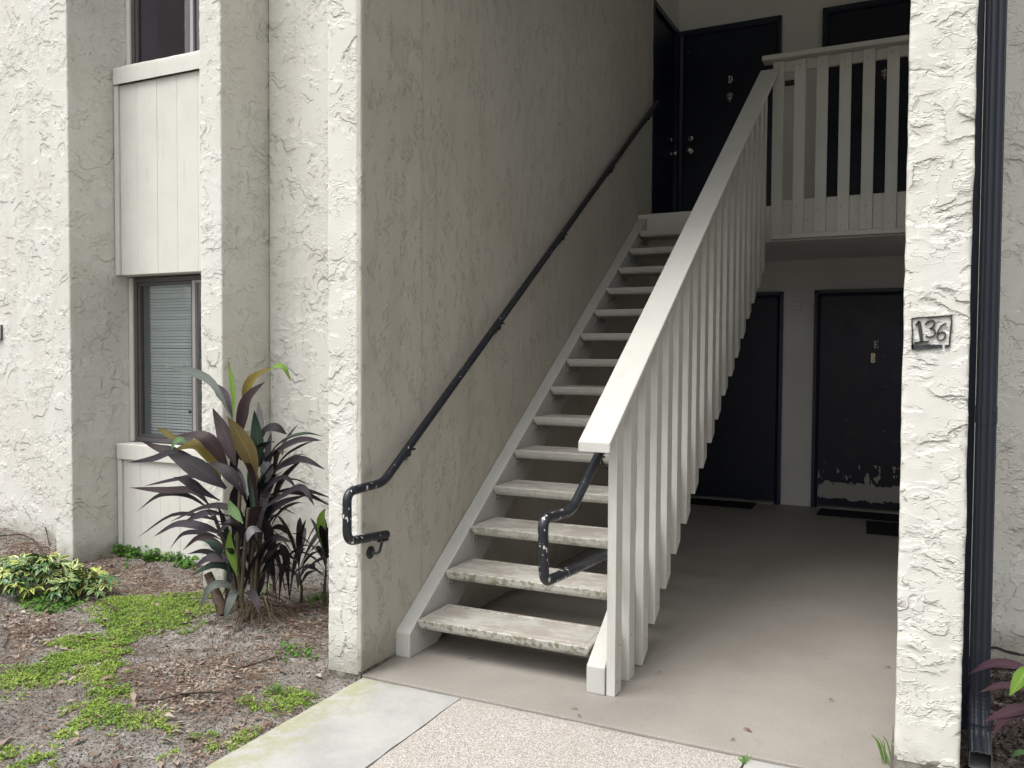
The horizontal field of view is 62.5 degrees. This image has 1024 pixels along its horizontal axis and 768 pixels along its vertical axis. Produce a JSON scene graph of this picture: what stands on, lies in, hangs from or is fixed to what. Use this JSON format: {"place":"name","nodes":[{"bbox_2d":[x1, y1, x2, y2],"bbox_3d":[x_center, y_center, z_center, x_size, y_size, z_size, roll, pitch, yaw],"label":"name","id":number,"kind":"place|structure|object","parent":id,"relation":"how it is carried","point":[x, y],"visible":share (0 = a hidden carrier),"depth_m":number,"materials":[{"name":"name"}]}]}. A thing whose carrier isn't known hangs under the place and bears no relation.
{"place":"outdoors","nodes":[
{"label":"outdoors","id":0,"kind":"place"},
{"bbox_2d":[0,528,508,767],"bbox_3d":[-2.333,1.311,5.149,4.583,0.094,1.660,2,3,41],"label":"mulch","id":1,"kind":"object","parent":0,"point":[174,682],"visible":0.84,"depth_m":4.08,"materials":[{"name":"brown wood"}]},
{"bbox_2d":[1,625,9,647],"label":"twig","id":2,"kind":"object","parent":1,"relation":"on","point":[7,636],"visible":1,"depth_m":4.50,"materials":[{"name":"brown wood"}]},
{"bbox_2d":[0,534,41,549],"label":"twig","id":3,"kind":"object","parent":1,"relation":"on","point":[36,542],"visible":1,"depth_m":6.63,"materials":[{"name":"brown wood"}]},
{"bbox_2d":[0,0,55,538],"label":"wall","id":4,"kind":"structure","parent":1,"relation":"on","point":[27,451],"depth_m":6.77,"materials":[{"name":"paint"}]},
{"bbox_2d":[0,325,2,339],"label":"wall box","id":5,"kind":"object","parent":4,"relation":"attached to","point":[1,332],"visible":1,"depth_m":6.91,"materials":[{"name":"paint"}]},
{"bbox_2d":[0,552,119,603],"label":"variegated shrub","id":6,"kind":"object","parent":1,"relation":"on","point":[72,577],"visible":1,"depth_m":5.26,"materials":[{"name":"green plant"}]},
{"bbox_2d":[111,544,202,570],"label":"weeds","id":7,"kind":"object","parent":1,"relation":"on","point":[186,562],"visible":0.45,"depth_m":6.09,"materials":[{"name":"green plant"}]},
{"bbox_2d":[0,590,322,767],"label":"ground cover","id":8,"kind":"object","parent":1,"relation":"on","point":[89,656],"visible":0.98,"depth_m":4.02,"materials":[{"name":"green plant"}]},
{"bbox_2d":[81,595,117,611],"bbox_3d":[-2.480,1.311,5.066,0.461,0.028,0.025,2,2,37],"label":"twig","id":9,"kind":"object","parent":8,"relation":"on","point":[101,601],"visible":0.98,"depth_m":5.06,"materials":[{"name":"brown wood"}]},
{"bbox_2d":[0,537,328,767],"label":"dry needles","id":10,"kind":"object","parent":1,"relation":"on","point":[198,658],"visible":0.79,"depth_m":4.14,"materials":[{"name":"brown plant"}]},
{"bbox_2d":[0,557,328,661],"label":"weeds","id":11,"kind":"object","parent":1,"relation":"on","point":[64,608],"visible":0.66,"depth_m":5.05,"materials":[{"name":"green plant"}]},
{"bbox_2d":[0,534,340,767],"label":"dry stalks","id":12,"kind":"object","parent":1,"relation":"on","point":[161,689],"visible":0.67,"depth_m":4.20,"materials":[{"name":"brown plant"}]},
{"bbox_2d":[0,527,355,767],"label":"leaf litter","id":13,"kind":"object","parent":1,"relation":"on","point":[140,690],"visible":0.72,"depth_m":4.03,"materials":[{"name":"brown plant"}]},
{"bbox_2d":[137,691,225,700],"bbox_3d":[-1.447,1.365,3.699,0.364,0.018,0.035,0,2,-20],"label":"twig","id":14,"kind":"object","parent":1,"relation":"on","point":[185,693],"visible":1,"depth_m":3.71,"materials":[{"name":"brown wood"}]},
{"bbox_2d":[208,608,217,671],"bbox_3d":[-1.490,1.269,4.200,0.004,0.171,0.478,0,2,-14],"label":"twig","id":15,"kind":"object","parent":1,"relation":"on","point":[212,641],"visible":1,"depth_m":4.18,"materials":[{"name":"brown wood"}]},
{"bbox_2d":[129,362,328,634],"bbox_3d":[-1.609,0.602,4.854,1.538,1.471,0.677,1,2,26],"label":"cordyline plant","id":16,"kind":"object","parent":1,"relation":"on","point":[234,441],"visible":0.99,"depth_m":4.71,"materials":[{"name":"purple plant"}]},
{"bbox_2d":[234,655,277,670],"bbox_3d":[-1.244,1.356,4.100,0.013,0.012,0.236,2,3,41],"label":"twig","id":17,"kind":"object","parent":1,"relation":"on","point":[261,661],"visible":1,"depth_m":4.10,"materials":[{"name":"brown wood"}]},
{"bbox_2d":[265,679,287,694],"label":"grass tuft","id":18,"kind":"object","parent":1,"relation":"on","point":[277,689],"visible":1,"depth_m":3.75,"materials":[{"name":"green plant"}]},
{"bbox_2d":[265,516,328,603],"bbox_3d":[-1.291,1.071,5.061,0.593,0.577,0.554,1,2,26],"label":"cordyline seedling","id":19,"kind":"object","parent":1,"relation":"on","point":[301,531],"visible":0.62,"depth_m":5.08,"materials":[{"name":"purple plant"}]},
{"bbox_2d":[269,0,328,580],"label":"facade wall","id":20,"kind":"structure","parent":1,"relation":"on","point":[298,152],"depth_m":5.55,"materials":[{"name":"paint"}]},
{"bbox_2d":[126,0,199,64],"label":"window","id":21,"kind":"structure","parent":20,"relation":"attached to","point":[157,29],"depth_m":6.42,"materials":[{"name":"glass"}]},
{"bbox_2d":[128,275,201,443],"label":"window","id":22,"kind":"structure","parent":20,"relation":"attached to","point":[164,321],"depth_m":6.33,"materials":[{"name":"glass"}]},
{"bbox_2d":[292,509,328,604],"bbox_3d":[-1.124,1.043,5.034,0.444,0.626,0.484,0,2,2],"label":"cordyline seedling","id":23,"kind":"object","parent":1,"relation":"on","point":[321,528],"visible":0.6,"depth_m":5.01,"materials":[{"name":"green plant"}]},
{"bbox_2d":[206,678,789,767],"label":"walkway","id":24,"kind":"structure","parent":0,"point":[365,723],"depth_m":3.26,"materials":[{"name":"grey concrete"}]},
{"bbox_2d":[738,753,751,764],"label":"grass tuft","id":25,"kind":"object","parent":24,"relation":"on","point":[744,760],"visible":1,"depth_m":3.11,"materials":[{"name":"green plant"}]},
{"bbox_2d":[362,504,898,767],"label":"hall floor","id":26,"kind":"structure","parent":0,"point":[792,572],"depth_m":4.20,"materials":[{"name":"paint"}]},
{"bbox_2d":[396,219,682,694],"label":"staircase","id":27,"kind":"structure","parent":26,"relation":"on","point":[435,611],"depth_m":4.65,"materials":[{"name":"concrete"},{"name":"painted wood"},{"name":"galvanised steel"}]},
{"bbox_2d":[578,68,777,696],"bbox_3d":[1.225,-0.609,5.247,0.146,3.848,3.937,1,2,27],"label":"stair railing","id":28,"kind":"object","parent":27,"relation":"attached to","point":[674,366],"visible":1,"depth_m":4.54,"materials":[{"name":"paint"}]},
{"bbox_2d":[538,452,607,585],"bbox_3d":[1.061,-0.681,5.046,0.098,3.029,4.189,1,2,26],"label":"handrail","id":29,"kind":"object","parent":28,"relation":"attached to","point":[545,576],"visible":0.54,"depth_m":3.41,"materials":[{"name":"black metal"}]},
{"bbox_2d":[690,498,756,508],"bbox_3d":[2.075,1.200,8.516,0.720,0.015,0.330,1,2,25],"label":"doormat","id":30,"kind":"object","parent":26,"relation":"on","point":[723,503],"visible":0.81,"depth_m":8.46,"materials":[{"name":"black rubber"}]},
{"bbox_2d":[679,0,904,510],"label":"back wall","id":31,"kind":"structure","parent":26,"relation":"on","point":[801,281],"depth_m":8.38,"materials":[{"name":"paint"}]},
{"bbox_2d":[677,15,781,211],"bbox_3d":[2.191,-2.600,8.597,1.042,2.116,0.084,1,2,26],"label":"door","id":32,"kind":"structure","parent":31,"relation":"attached to","point":[721,67],"depth_m":8.67,"materials":[{"name":"blue paint"}]},
{"bbox_2d":[682,23,775,211],"bbox_3d":[2.207,-2.585,8.629,0.922,2.027,0.013,1,2,26],"label":"door slab","id":33,"kind":"structure","parent":32,"relation":"in","point":[709,117],"depth_m":8.67,"materials":[{"name":"blue paint"}]},
{"bbox_2d":[690,292,783,504],"bbox_3d":[2.231,0.135,8.665,1.037,2.136,0.084,1,2,26],"label":"door","id":34,"kind":"structure","parent":31,"relation":"attached to","point":[743,459],"depth_m":8.59,"materials":[{"name":"blue paint"}]},
{"bbox_2d":[692,298,776,500],"bbox_3d":[2.246,0.150,8.697,0.917,2.047,0.013,1,2,26],"label":"door slab","id":35,"kind":"structure","parent":34,"relation":"in","point":[740,461],"depth_m":8.60,"materials":[{"name":"blue paint"}]},
{"bbox_2d":[638,206,905,261],"bbox_3d":[2.648,-1.355,7.623,2.768,0.300,1.503,1,2,26],"label":"landing","id":36,"kind":"object","parent":31,"relation":"attached to","point":[882,245],"visible":0.17,"depth_m":7.41,"materials":[{"name":"paint"}]},
{"bbox_2d":[762,35,909,239],"bbox_3d":[2.819,-1.934,6.662,1.643,1.500,0.140,1,2,26],"label":"landing railing","id":37,"kind":"object","parent":36,"relation":"attached to","point":[843,213],"visible":0.65,"depth_m":6.75,"materials":[{"name":"paint"}]},
{"bbox_2d":[785,80,793,85],"bbox_3d":[2.769,-2.981,8.341,0.130,0.052,0.016,1,2,26],"label":"mail slot","id":38,"kind":"object","parent":31,"relation":"attached to","point":[789,83],"visible":0.56,"depth_m":8.35,"materials":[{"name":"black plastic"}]},
{"bbox_2d":[791,300,801,310],"bbox_3d":[2.829,-0.777,8.384,0.107,0.107,0.013,1,2,26],"label":"outlet cover","id":39,"kind":"object","parent":31,"relation":"attached to","point":[796,305],"visible":1,"depth_m":8.38,"materials":[{"name":"paint"}]},
{"bbox_2d":[810,288,903,513],"bbox_3d":[3.430,0.160,8.081,1.045,2.140,0.084,1,2,26],"label":"door","id":40,"kind":"structure","parent":31,"relation":"attached to","point":[858,341],"depth_m":8.15,"materials":[{"name":"blue paint"}]},
{"bbox_2d":[817,294,903,510],"bbox_3d":[3.446,0.175,8.113,0.925,2.052,0.013,1,2,26],"label":"door slab","id":41,"kind":"structure","parent":40,"relation":"in","point":[859,441],"depth_m":8.14,"materials":[{"name":"blue paint"}]},
{"bbox_2d":[822,0,910,196],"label":"door","id":42,"kind":"structure","parent":31,"relation":"attached to","point":[861,21],"depth_m":8.03,"materials":[{"name":"black paint"}]},
{"bbox_2d":[826,2,910,196],"bbox_3d":[3.488,-2.556,8.005,0.925,2.027,0.013,1,2,26],"label":"door slab","id":43,"kind":"structure","parent":42,"relation":"in","point":[893,20],"depth_m":8.03,"materials":[{"name":"black paint"}]},
{"bbox_2d":[816,508,898,521],"bbox_3d":[3.284,1.228,7.910,0.775,0.015,0.340,1,2,27],"label":"doormat","id":44,"kind":"object","parent":26,"relation":"on","point":[859,514],"visible":0.83,"depth_m":7.90,"materials":[{"name":"black rubber"}]},
{"bbox_2d":[871,735,890,765],"bbox_3d":[1.352,1.336,3.087,0.071,0.112,0.058,1,2,26],"label":"grass tuft","id":45,"kind":"object","parent":26,"relation":"on","point":[885,756],"visible":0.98,"depth_m":3.09,"materials":[{"name":"green plant"}]},
{"bbox_2d":[866,520,898,535],"bbox_3d":[3.369,1.251,7.247,0.600,0.015,0.580,1,2,23],"label":"doormat","id":46,"kind":"object","parent":26,"relation":"on","point":[882,528],"visible":0.46,"depth_m":7.27,"materials":[{"name":"black rubber"}]},
{"bbox_2d":[960,667,1023,767],"bbox_3d":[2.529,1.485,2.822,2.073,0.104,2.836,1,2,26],"label":"bark mulch","id":47,"kind":"object","parent":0,"point":[1018,698],"visible":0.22,"depth_m":3.51,"materials":[{"name":"brown wood"}]},
{"bbox_2d":[967,646,1023,756],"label":"purple plant","id":48,"kind":"object","parent":47,"relation":"on","point":[1006,714],"visible":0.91,"depth_m":3.05,"materials":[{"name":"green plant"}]},
{"label":"ground","id":49,"kind":"structure","parent":0,"visible":0},
{"bbox_2d":[50,0,146,563],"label":"stucco pier","id":50,"kind":"structure","parent":49,"relation":"on","point":[90,294],"depth_m":6.04,"materials":[{"name":"white paint"}]},
{"bbox_2d":[116,441,202,564],"bbox_3d":[-2.349,0.887,6.126,1.244,0.876,0.227,1,2,26],"label":"siding panel","id":51,"kind":"object","parent":50,"relation":"attached to","point":[134,523],"visible":0.26,"depth_m":6.17,"materials":[{"name":"white wood"}]},
{"bbox_2d":[199,0,270,590],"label":"stucco pier","id":52,"kind":"structure","parent":49,"relation":"on","point":[234,177],"depth_m":5.39,"materials":[{"name":"white paint"}]},
{"bbox_2d":[113,50,200,277],"bbox_3d":[-2.335,-1.552,6.041,1.244,1.517,0.227,1,2,26],"label":"siding panel","id":53,"kind":"object","parent":52,"relation":"attached to","point":[157,165],"visible":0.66,"depth_m":6.05,"materials":[{"name":"white wood"}]},
{"bbox_2d":[327,0,653,680],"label":"stair wall","id":54,"kind":"structure","parent":49,"relation":"on","point":[475,147],"depth_m":4.64,"materials":[{"name":"paint"}]},
{"bbox_2d":[342,100,659,558],"bbox_3d":[0.294,-0.899,5.763,0.074,3.322,4.720,1,2,26],"label":"handrail","id":55,"kind":"object","parent":54,"relation":"attached to","point":[380,537],"visible":1,"depth_m":4.45,"materials":[{"name":"black metal"}]},
{"bbox_2d":[651,0,678,286],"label":"alcove wall","id":56,"kind":"structure","parent":49,"relation":"on","point":[670,8],"depth_m":8.47,"materials":[{"name":"paint"}]},
{"bbox_2d":[651,0,678,213],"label":"door","id":57,"kind":"structure","parent":56,"relation":"attached to","point":[665,114],"depth_m":8.37,"materials":[{"name":"black paint"}]},
{"bbox_2d":[653,12,674,213],"bbox_3d":[1.484,-2.558,8.326,0.014,2.013,0.791,1,2,26],"label":"door slab","id":58,"kind":"structure","parent":57,"relation":"in","point":[664,37],"depth_m":8.34,"materials":[{"name":"black paint"}]},
{"bbox_2d":[890,0,978,767],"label":"stucco pillar","id":59,"kind":"structure","parent":49,"relation":"on","point":[937,282],"depth_m":2.83,"materials":[{"name":"white paint"}]},
{"bbox_2d":[911,315,952,349],"bbox_3d":[1.408,-0.173,2.831,0.124,0.117,0.012,1,2,26],"label":"painted number","id":60,"kind":"object","parent":59,"relation":"attached to","point":[921,347],"visible":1,"depth_m":2.83,"materials":[{"name":"black paint"}]},
{"bbox_2d":[961,0,1007,767],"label":"downspout","id":61,"kind":"object","parent":59,"relation":"attached to","point":[982,419],"visible":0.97,"depth_m":3.12,"materials":[{"name":"black metal"}]},
{"bbox_2d":[969,0,1023,663],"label":"recessed wall","id":62,"kind":"structure","parent":49,"relation":"on","point":[1007,632],"depth_m":4.24,"materials":[{"name":"paint"}]}
]}

